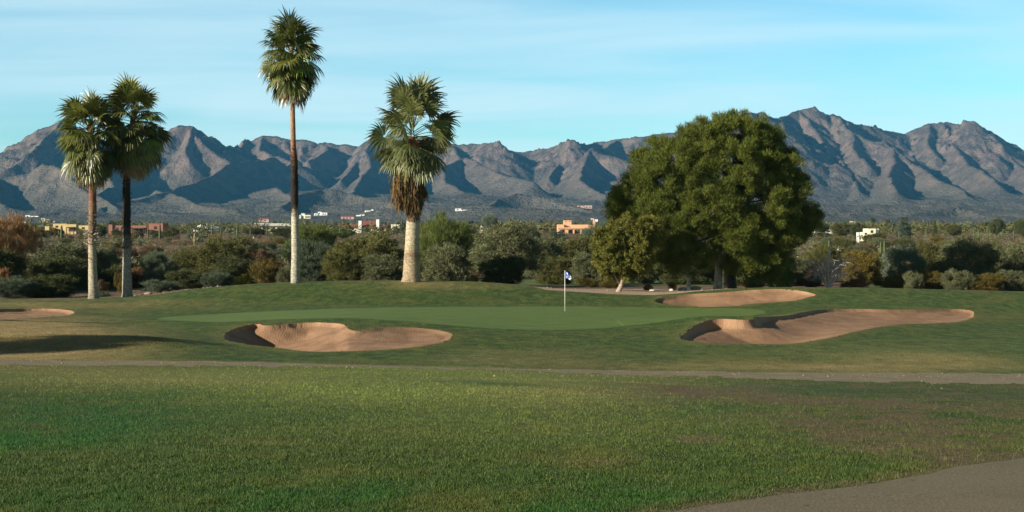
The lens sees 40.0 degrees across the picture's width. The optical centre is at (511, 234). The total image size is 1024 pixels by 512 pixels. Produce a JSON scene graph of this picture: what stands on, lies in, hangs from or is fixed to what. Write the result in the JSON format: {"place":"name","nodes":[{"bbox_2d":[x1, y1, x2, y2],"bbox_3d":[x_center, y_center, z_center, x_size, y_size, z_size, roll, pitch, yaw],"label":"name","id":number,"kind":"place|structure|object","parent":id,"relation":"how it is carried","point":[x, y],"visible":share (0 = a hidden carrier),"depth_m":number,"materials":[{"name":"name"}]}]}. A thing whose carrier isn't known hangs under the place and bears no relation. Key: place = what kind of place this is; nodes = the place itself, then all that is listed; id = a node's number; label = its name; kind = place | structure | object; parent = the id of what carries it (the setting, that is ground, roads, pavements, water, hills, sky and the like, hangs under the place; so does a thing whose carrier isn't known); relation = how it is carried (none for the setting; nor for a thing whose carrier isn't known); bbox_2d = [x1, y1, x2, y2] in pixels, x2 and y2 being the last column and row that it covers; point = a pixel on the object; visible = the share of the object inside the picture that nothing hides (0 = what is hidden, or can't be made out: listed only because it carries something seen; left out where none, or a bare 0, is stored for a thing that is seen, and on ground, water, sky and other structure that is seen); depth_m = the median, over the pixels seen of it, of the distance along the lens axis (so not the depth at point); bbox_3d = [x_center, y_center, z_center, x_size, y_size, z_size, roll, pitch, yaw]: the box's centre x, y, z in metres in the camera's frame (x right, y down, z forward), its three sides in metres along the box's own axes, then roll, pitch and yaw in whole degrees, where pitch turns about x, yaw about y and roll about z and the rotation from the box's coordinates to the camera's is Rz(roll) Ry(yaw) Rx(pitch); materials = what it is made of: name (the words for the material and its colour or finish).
{"place":"outdoors","nodes":[
{"label":"outdoors","id":0,"kind":"place"},
{"bbox_2d":[0,281,1023,511],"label":"rough grass","id":1,"kind":"structure","parent":0,"point":[101,316],"depth_m":32.82,"materials":[{"name":"green plant"}]},
{"bbox_2d":[0,308,73,319],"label":"sand bunker","id":2,"kind":"object","parent":1,"relation":"in","point":[17,313],"visible":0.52,"depth_m":76.05},
{"bbox_2d":[53,86,131,298],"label":"fan palm","id":3,"kind":"object","parent":1,"relation":"on","point":[89,162],"visible":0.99,"depth_m":90.97,"materials":[{"name":"green plant"}]},
{"bbox_2d":[224,322,451,351],"bbox_3d":[-6.335,3.852,49.314,8.328,0.782,12.712,0,0,0],"label":"sand bunker","id":4,"kind":"object","parent":1,"relation":"in","point":[319,337],"visible":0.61,"depth_m":52.20},
{"bbox_2d":[157,306,765,329],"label":"putting green","id":5,"kind":"object","parent":1,"relation":"on","point":[556,318],"visible":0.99,"depth_m":67.18,"materials":[{"name":"green plant"}]},
{"bbox_2d":[0,363,1023,511],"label":"grass","id":6,"kind":"structure","parent":1,"relation":"on","point":[490,499],"depth_m":10.49,"materials":[{"name":"green plant"}]},
{"bbox_2d":[0,281,1023,372],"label":"grass","id":7,"kind":"structure","parent":1,"relation":"on","point":[275,285],"depth_m":48.65,"materials":[{"name":"green plant"}]},
{"bbox_2d":[256,5,326,282],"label":"fan palm","id":8,"kind":"object","parent":7,"relation":"on","point":[292,80],"visible":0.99,"depth_m":89.17,"materials":[{"name":"green plant"}]},
{"bbox_2d":[365,71,462,281],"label":"fan palm","id":9,"kind":"object","parent":7,"relation":"on","point":[410,161],"visible":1,"depth_m":89.02,"materials":[{"name":"green plant"}]},
{"bbox_2d":[655,289,814,306],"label":"sand bunker","id":10,"kind":"object","parent":1,"relation":"in","point":[734,298],"visible":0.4,"depth_m":87.00},
{"bbox_2d":[680,309,973,343],"bbox_3d":[15.101,4.063,64.342,7.232,0.908,34.956,0,0,30],"label":"sand bunker","id":11,"kind":"object","parent":1,"relation":"in","point":[813,325],"visible":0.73,"depth_m":63.96},
{"bbox_2d":[0,106,1023,224],"bbox_3d":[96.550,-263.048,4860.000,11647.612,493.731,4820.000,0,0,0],"label":"mountains","id":12,"kind":"structure","parent":0,"point":[964,171],"depth_m":4618.74,"materials":[{"name":"grey stone"}]},
{"bbox_2d":[0,359,1023,388],"bbox_3d":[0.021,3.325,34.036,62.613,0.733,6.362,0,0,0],"label":"gravel path","id":13,"kind":"structure","parent":0,"point":[971,378],"depth_m":35.55,"materials":[{"name":"stone"}]},
{"bbox_2d":[0,223,1023,298],"bbox_3d":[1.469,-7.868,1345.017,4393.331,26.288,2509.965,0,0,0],"label":"desert ground","id":14,"kind":"structure","parent":0,"point":[114,293],"depth_m":148.86,"materials":[{"name":"soil"}]},
{"bbox_2d":[0,249,28,286],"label":"shrub","id":15,"kind":"object","parent":14,"relation":"on","point":[7,261],"visible":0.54,"depth_m":111.63,"materials":[{"name":"green plant"}]},
{"bbox_2d":[0,210,39,278],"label":"desert tree","id":16,"kind":"object","parent":14,"relation":"on","point":[28,235],"visible":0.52,"depth_m":115.78,"materials":[{"name":"brown plant"}]},
{"bbox_2d":[0,274,45,298],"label":"shrub","id":17,"kind":"object","parent":14,"relation":"on","point":[11,290],"visible":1,"depth_m":98.41,"materials":[{"name":"green plant"}]},
{"bbox_2d":[24,273,80,297],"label":"shrub","id":18,"kind":"object","parent":14,"relation":"on","point":[65,290],"visible":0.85,"depth_m":100.29,"materials":[{"name":"green plant"}]},
{"bbox_2d":[45,224,87,233],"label":"flat roof house","id":19,"kind":"structure","parent":14,"relation":"on","point":[71,228],"depth_m":560.50,"materials":[{"name":"paint"}]},
{"bbox_2d":[113,272,121,292],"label":"shrub","id":20,"kind":"object","parent":14,"relation":"on","point":[118,284],"visible":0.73,"depth_m":111.90,"materials":[{"name":"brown plant"}]},
{"bbox_2d":[99,72,175,296],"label":"fan palm","id":21,"kind":"object","parent":14,"relation":"on","point":[138,156],"visible":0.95,"depth_m":92.54,"materials":[{"name":"green plant"}]},
{"bbox_2d":[109,223,168,234],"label":"adobe house","id":22,"kind":"structure","parent":14,"relation":"on","point":[143,228],"depth_m":545.48,"materials":[{"name":"paint"}]},
{"bbox_2d":[131,265,153,286],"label":"shrub","id":23,"kind":"object","parent":14,"relation":"on","point":[138,277],"visible":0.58,"depth_m":125.11,"materials":[{"name":"brown plant"}]},
{"bbox_2d":[137,245,164,259],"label":"desert shrub","id":24,"kind":"object","parent":14,"relation":"on","point":[144,252],"visible":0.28,"depth_m":230.52,"materials":[{"name":"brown plant"}]},
{"bbox_2d":[137,248,179,281],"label":"palo verde tree","id":25,"kind":"object","parent":14,"relation":"on","point":[160,265],"visible":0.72,"depth_m":121.14,"materials":[{"name":"green plant"}]},
{"bbox_2d":[140,278,183,292],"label":"shrub","id":26,"kind":"object","parent":14,"relation":"on","point":[156,285],"visible":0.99,"depth_m":105.51,"materials":[{"name":"green plant"}]},
{"bbox_2d":[161,227,179,236],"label":"distant tree","id":27,"kind":"object","parent":14,"relation":"on","point":[166,232],"visible":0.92,"depth_m":418.62,"materials":[{"name":"green plant"}]},
{"bbox_2d":[168,247,201,267],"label":"mesquite tree","id":28,"kind":"object","parent":14,"relation":"on","point":[180,257],"visible":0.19,"depth_m":131.20,"materials":[{"name":"green plant"}]},
{"bbox_2d":[164,267,207,288],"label":"shrub","id":29,"kind":"object","parent":14,"relation":"on","point":[187,279],"visible":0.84,"depth_m":117.02,"materials":[{"name":"green plant"}]},
{"bbox_2d":[200,269,236,287],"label":"shrub","id":30,"kind":"object","parent":14,"relation":"on","point":[219,278],"visible":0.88,"depth_m":96.99,"materials":[{"name":"green plant"}]},
{"bbox_2d":[188,235,261,275],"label":"mesquite tree","id":31,"kind":"object","parent":14,"relation":"on","point":[208,263],"visible":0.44,"depth_m":127.24,"materials":[{"name":"green plant"}]},
{"bbox_2d":[211,256,256,283],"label":"shrub","id":32,"kind":"object","parent":14,"relation":"on","point":[235,267],"visible":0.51,"depth_m":121.07,"materials":[{"name":"green plant"}]},
{"bbox_2d":[231,274,250,284],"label":"shrub","id":33,"kind":"object","parent":14,"relation":"on","point":[243,279],"visible":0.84,"depth_m":96.67,"materials":[{"name":"green plant"}]},
{"bbox_2d":[243,248,277,265],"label":"desert shrub","id":34,"kind":"object","parent":14,"relation":"on","point":[260,254],"visible":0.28,"depth_m":161.06,"materials":[{"name":"brown plant"}]},
{"bbox_2d":[247,256,280,283],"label":"shrub","id":35,"kind":"object","parent":14,"relation":"on","point":[266,274],"visible":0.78,"depth_m":107.47,"materials":[{"name":"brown plant"}]},
{"bbox_2d":[257,241,279,250],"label":"desert shrub","id":36,"kind":"object","parent":14,"relation":"on","point":[269,244],"visible":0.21,"depth_m":247.21,"materials":[{"name":"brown plant"}]},
{"bbox_2d":[271,228,290,238],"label":"distant tree","id":37,"kind":"object","parent":14,"relation":"on","point":[281,232],"visible":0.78,"depth_m":398.30,"materials":[{"name":"green plant"}]},
{"bbox_2d":[274,264,290,282],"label":"shrub","id":38,"kind":"object","parent":14,"relation":"on","point":[284,275],"visible":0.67,"depth_m":103.67,"materials":[{"name":"green plant"}]},
{"bbox_2d":[281,239,333,281],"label":"palo verde tree","id":39,"kind":"object","parent":14,"relation":"on","point":[315,256],"visible":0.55,"depth_m":128.78,"materials":[{"name":"plant"}]},
{"bbox_2d":[282,221,337,267],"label":"palo verde tree","id":40,"kind":"object","parent":14,"relation":"on","point":[317,232],"visible":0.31,"depth_m":189.07,"materials":[{"name":"green plant"}]},
{"bbox_2d":[318,249,364,280],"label":"shrub","id":41,"kind":"object","parent":14,"relation":"on","point":[336,267],"visible":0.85,"depth_m":106.91,"materials":[{"name":"green plant"}]},
{"bbox_2d":[329,227,355,239],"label":"distant tree","id":42,"kind":"object","parent":14,"relation":"on","point":[342,233],"visible":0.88,"depth_m":418.22,"materials":[{"name":"green plant"}]},
{"bbox_2d":[339,220,388,233],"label":"tiled house","id":43,"kind":"structure","parent":14,"relation":"on","point":[366,223],"depth_m":611.00,"materials":[{"name":"beige paint"}]},
{"bbox_2d":[328,229,404,279],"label":"mesquite tree","id":44,"kind":"object","parent":14,"relation":"on","point":[377,243],"visible":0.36,"depth_m":114.87,"materials":[{"name":"green plant"}]},
{"bbox_2d":[358,254,401,279],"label":"shrub","id":45,"kind":"object","parent":14,"relation":"on","point":[385,269],"visible":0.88,"depth_m":106.32,"materials":[{"name":"green plant"}]},
{"bbox_2d":[403,210,477,278],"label":"palo verde tree","id":46,"kind":"object","parent":14,"relation":"on","point":[459,234],"visible":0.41,"depth_m":148.30,"materials":[{"name":"green plant"}]},
{"bbox_2d":[420,242,475,280],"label":"mesquite tree","id":47,"kind":"object","parent":14,"relation":"on","point":[454,268],"visible":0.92,"depth_m":112.87,"materials":[{"name":"plant"}]},
{"bbox_2d":[481,213,497,232],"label":"distant tree","id":48,"kind":"object","parent":14,"relation":"on","point":[487,220],"visible":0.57,"depth_m":418.45,"materials":[{"name":"green plant"}]},
{"bbox_2d":[475,254,527,284],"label":"shrub","id":49,"kind":"object","parent":14,"relation":"on","point":[507,270],"visible":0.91,"depth_m":107.32,"materials":[{"name":"green plant"}]},
{"bbox_2d":[466,215,547,280],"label":"mesquite tree","id":50,"kind":"object","parent":14,"relation":"on","point":[490,248],"visible":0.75,"depth_m":110.97,"materials":[{"name":"green plant"}]},
{"bbox_2d":[2,218,1015,234],"bbox_3d":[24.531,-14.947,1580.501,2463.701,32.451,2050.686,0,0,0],"label":"distant scrub","id":51,"kind":"object","parent":14,"relation":"on","point":[941,226],"visible":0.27,"depth_m":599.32,"materials":[{"name":"green plant"}]},
{"bbox_2d":[4,228,1023,277],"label":"desert scrub","id":52,"kind":"object","parent":14,"relation":"on","point":[99,245],"visible":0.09,"depth_m":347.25,"materials":[{"name":"green plant"}]},
{"bbox_2d":[522,225,541,241],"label":"distant tree","id":53,"kind":"object","parent":14,"relation":"on","point":[535,234],"visible":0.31,"depth_m":299.15,"materials":[{"name":"green plant"}]},
{"bbox_2d":[557,220,594,233],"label":"pueblo house","id":54,"kind":"structure","parent":14,"relation":"on","point":[567,227],"depth_m":559.88,"materials":[{"name":"beige paint"}]},
{"bbox_2d":[575,277,600,287],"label":"shrub","id":55,"kind":"object","parent":14,"relation":"on","point":[588,283],"visible":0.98,"depth_m":107.90,"materials":[{"name":"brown plant"}]},
{"bbox_2d":[581,220,614,252],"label":"palo verde tree","id":56,"kind":"object","parent":14,"relation":"on","point":[587,232],"visible":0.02,"depth_m":180.05,"materials":[{"name":"green plant"}]},
{"bbox_2d":[599,278,618,287],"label":"shrub","id":57,"kind":"object","parent":14,"relation":"on","point":[607,283],"visible":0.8,"depth_m":105.48,"materials":[{"name":"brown plant"}]},
{"bbox_2d":[722,249,732,288],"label":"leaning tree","id":58,"kind":"object","parent":14,"relation":"on","point":[728,282],"visible":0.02,"depth_m":97.98,"materials":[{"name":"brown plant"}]},
{"bbox_2d":[741,278,764,287],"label":"shrub","id":59,"kind":"object","parent":14,"relation":"on","point":[745,283],"visible":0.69,"depth_m":103.71,"materials":[{"name":"green plant"}]},
{"bbox_2d":[766,259,796,286],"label":"shrub","id":60,"kind":"object","parent":14,"relation":"on","point":[788,276],"visible":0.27,"depth_m":105.53,"materials":[{"name":"green plant"}]},
{"bbox_2d":[787,256,814,285],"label":"mesquite tree","id":61,"kind":"object","parent":14,"relation":"on","point":[797,274],"visible":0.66,"depth_m":121.27,"materials":[{"name":"green plant"}]},
{"bbox_2d":[800,268,822,286],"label":"shrub","id":62,"kind":"object","parent":14,"relation":"on","point":[810,283],"visible":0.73,"depth_m":107.93,"materials":[{"name":"green plant"}]},
{"bbox_2d":[799,244,844,281],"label":"palo verde tree","id":63,"kind":"object","parent":14,"relation":"on","point":[820,251],"visible":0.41,"depth_m":133.79,"materials":[{"name":"green plant"}]},
{"bbox_2d":[799,244,862,286],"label":"dead tree","id":64,"kind":"object","parent":14,"relation":"on","point":[828,276],"visible":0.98,"depth_m":97.81,"materials":[{"name":"grey wood"}]},
{"bbox_2d":[830,222,850,235],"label":"distant tree","id":65,"kind":"object","parent":14,"relation":"on","point":[843,230],"visible":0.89,"depth_m":428.56,"materials":[{"name":"green plant"}]},
{"bbox_2d":[832,237,856,249],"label":"desert shrub","id":66,"kind":"object","parent":14,"relation":"on","point":[844,242],"visible":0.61,"depth_m":278.85,"materials":[{"name":"green plant"}]},
{"bbox_2d":[837,271,870,287],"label":"shrub","id":67,"kind":"object","parent":14,"relation":"on","point":[858,281],"visible":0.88,"depth_m":98.52,"materials":[{"name":"brown plant"}]},
{"bbox_2d":[849,222,867,235],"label":"distant tree","id":68,"kind":"object","parent":14,"relation":"on","point":[853,230],"visible":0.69,"depth_m":418.91,"materials":[{"name":"green plant"}]},
{"bbox_2d":[866,237,892,250],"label":"desert shrub","id":69,"kind":"object","parent":14,"relation":"on","point":[876,240],"visible":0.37,"depth_m":287.83,"materials":[{"name":"green plant"}]},
{"bbox_2d":[871,273,905,287],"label":"shrub","id":70,"kind":"object","parent":14,"relation":"on","point":[894,281],"visible":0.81,"depth_m":100.71,"materials":[{"name":"green plant"}]},
{"bbox_2d":[891,238,915,247],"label":"desert shrub","id":71,"kind":"object","parent":14,"relation":"on","point":[901,241],"visible":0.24,"depth_m":283.35,"materials":[{"name":"green plant"}]},
{"bbox_2d":[893,216,914,237],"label":"distant tree","id":72,"kind":"object","parent":14,"relation":"on","point":[903,228],"visible":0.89,"depth_m":429.15,"materials":[{"name":"green plant"}]},
{"bbox_2d":[881,242,930,288],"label":"mesquite tree","id":73,"kind":"object","parent":14,"relation":"on","point":[897,266],"visible":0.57,"depth_m":109.53,"materials":[{"name":"green plant"}]},
{"bbox_2d":[900,270,925,288],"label":"shrub","id":74,"kind":"object","parent":14,"relation":"on","point":[913,282],"visible":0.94,"depth_m":98.74,"materials":[{"name":"green plant"}]},
{"bbox_2d":[909,238,943,286],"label":"mesquite tree","id":75,"kind":"object","parent":14,"relation":"on","point":[929,250],"visible":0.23,"depth_m":113.38,"materials":[{"name":"green plant"}]},
{"bbox_2d":[915,269,949,288],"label":"shrub","id":76,"kind":"object","parent":14,"relation":"on","point":[930,278],"visible":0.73,"depth_m":100.53,"materials":[{"name":"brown plant"}]},
{"bbox_2d":[945,223,961,238],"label":"distant tree","id":77,"kind":"object","parent":14,"relation":"on","point":[951,229],"visible":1,"depth_m":398.97,"materials":[{"name":"green plant"}]},
{"bbox_2d":[936,268,977,289],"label":"shrub","id":78,"kind":"object","parent":14,"relation":"on","point":[963,280],"visible":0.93,"depth_m":99.39,"materials":[{"name":"green plant"}]},
{"bbox_2d":[930,232,1003,289],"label":"mesquite tree","id":79,"kind":"object","parent":14,"relation":"on","point":[964,252],"visible":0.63,"depth_m":110.80,"materials":[{"name":"green plant"}]},
{"bbox_2d":[969,272,1006,290],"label":"shrub","id":80,"kind":"object","parent":14,"relation":"on","point":[993,281],"visible":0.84,"depth_m":99.20,"materials":[{"name":"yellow plant"}]},
{"bbox_2d":[988,218,1003,237],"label":"distant tree","id":81,"kind":"object","parent":14,"relation":"on","point":[994,227],"visible":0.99,"depth_m":419.33,"materials":[{"name":"green plant"}]},
{"bbox_2d":[993,241,1023,286],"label":"mesquite tree","id":82,"kind":"object","parent":14,"relation":"on","point":[1013,254],"visible":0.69,"depth_m":115.65,"materials":[{"name":"green plant"}]},
{"bbox_2d":[995,268,1023,290],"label":"shrub","id":83,"kind":"object","parent":14,"relation":"on","point":[1014,280],"visible":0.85,"depth_m":100.52,"materials":[{"name":"green plant"}]},
{"bbox_2d":[1013,217,1023,237],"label":"distant tree","id":84,"kind":"object","parent":14,"relation":"on","point":[1018,226],"visible":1,"depth_m":409.23,"materials":[{"name":"green plant"}]},
{"bbox_2d":[0,0,1023,152],"label":"sky","id":85,"kind":"structure","parent":0,"point":[525,75],"materials":[{"name":"blue"}]},
{"bbox_2d":[78,279,1004,290],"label":"fairway","id":86,"kind":"structure","parent":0,"point":[528,282],"depth_m":123.14,"materials":[{"name":"green plant"}]},
{"bbox_2d":[25,256,100,289],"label":"mesquite tree","id":87,"kind":"object","parent":86,"relation":"on","point":[77,268],"visible":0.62,"depth_m":120.74,"materials":[{"name":"green plant"}]},
{"bbox_2d":[24,241,105,279],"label":"mesquite tree","id":88,"kind":"object","parent":86,"relation":"on","point":[77,250],"visible":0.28,"depth_m":124.85,"materials":[{"name":"green plant"}]},
{"bbox_2d":[96,244,120,271],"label":"mesquite tree","id":89,"kind":"object","parent":86,"relation":"on","point":[107,256],"visible":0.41,"depth_m":129.33,"materials":[{"name":"green plant"}]},
{"bbox_2d":[97,261,121,288],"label":"shrub","id":90,"kind":"object","parent":86,"relation":"on","point":[107,275],"visible":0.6,"depth_m":123.22,"materials":[{"name":"green plant"}]},
{"bbox_2d":[524,234,563,281],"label":"mesquite tree","id":91,"kind":"object","parent":86,"relation":"on","point":[552,249],"visible":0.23,"depth_m":134.27,"materials":[{"name":"green plant"}]},
{"bbox_2d":[534,255,574,284],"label":"shrub","id":92,"kind":"object","parent":86,"relation":"on","point":[554,274],"visible":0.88,"depth_m":123.31,"materials":[{"name":"green plant"}]},
{"bbox_2d":[543,236,597,272],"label":"mesquite tree","id":93,"kind":"object","parent":86,"relation":"on","point":[580,244],"visible":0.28,"depth_m":138.88,"materials":[{"name":"green plant"}]},
{"bbox_2d":[569,251,605,284],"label":"mesquite tree","id":94,"kind":"object","parent":86,"relation":"on","point":[582,270],"visible":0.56,"depth_m":121.12,"materials":[{"name":"plant"}]},
{"bbox_2d":[623,252,667,283],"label":"mesquite tree","id":95,"kind":"object","parent":86,"relation":"on","point":[655,273],"visible":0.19,"depth_m":126.78,"materials":[{"name":"plant"}]},
{"bbox_2d":[659,261,714,284],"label":"mesquite tree","id":96,"kind":"object","parent":86,"relation":"on","point":[707,276],"visible":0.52,"depth_m":122.49,"materials":[{"name":"plant"}]},
{"bbox_2d":[839,248,882,283],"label":"shrub","id":97,"kind":"object","parent":86,"relation":"on","point":[872,270],"visible":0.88,"depth_m":127.17,"materials":[{"name":"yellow plant"}]},
{"bbox_2d":[533,286,719,294],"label":"bare dirt","id":98,"kind":"structure","parent":0,"point":[636,291],"depth_m":90.64,"materials":[{"name":"brown soil"}]},
{"bbox_2d":[589,211,668,291],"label":"broadleaf tree","id":99,"kind":"object","parent":98,"relation":"on","point":[634,259],"visible":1,"depth_m":90.67,"materials":[{"name":"green plant"}]},
{"bbox_2d":[600,107,826,288],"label":"broadleaf tree","id":100,"kind":"object","parent":98,"relation":"on","point":[732,222],"visible":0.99,"depth_m":94.79,"materials":[{"name":"green plant"}]},
{"bbox_2d":[673,457,1023,511],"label":"paved path","id":101,"kind":"structure","parent":0,"point":[997,486],"depth_m":8.54,"materials":[{"name":"grey concrete"}]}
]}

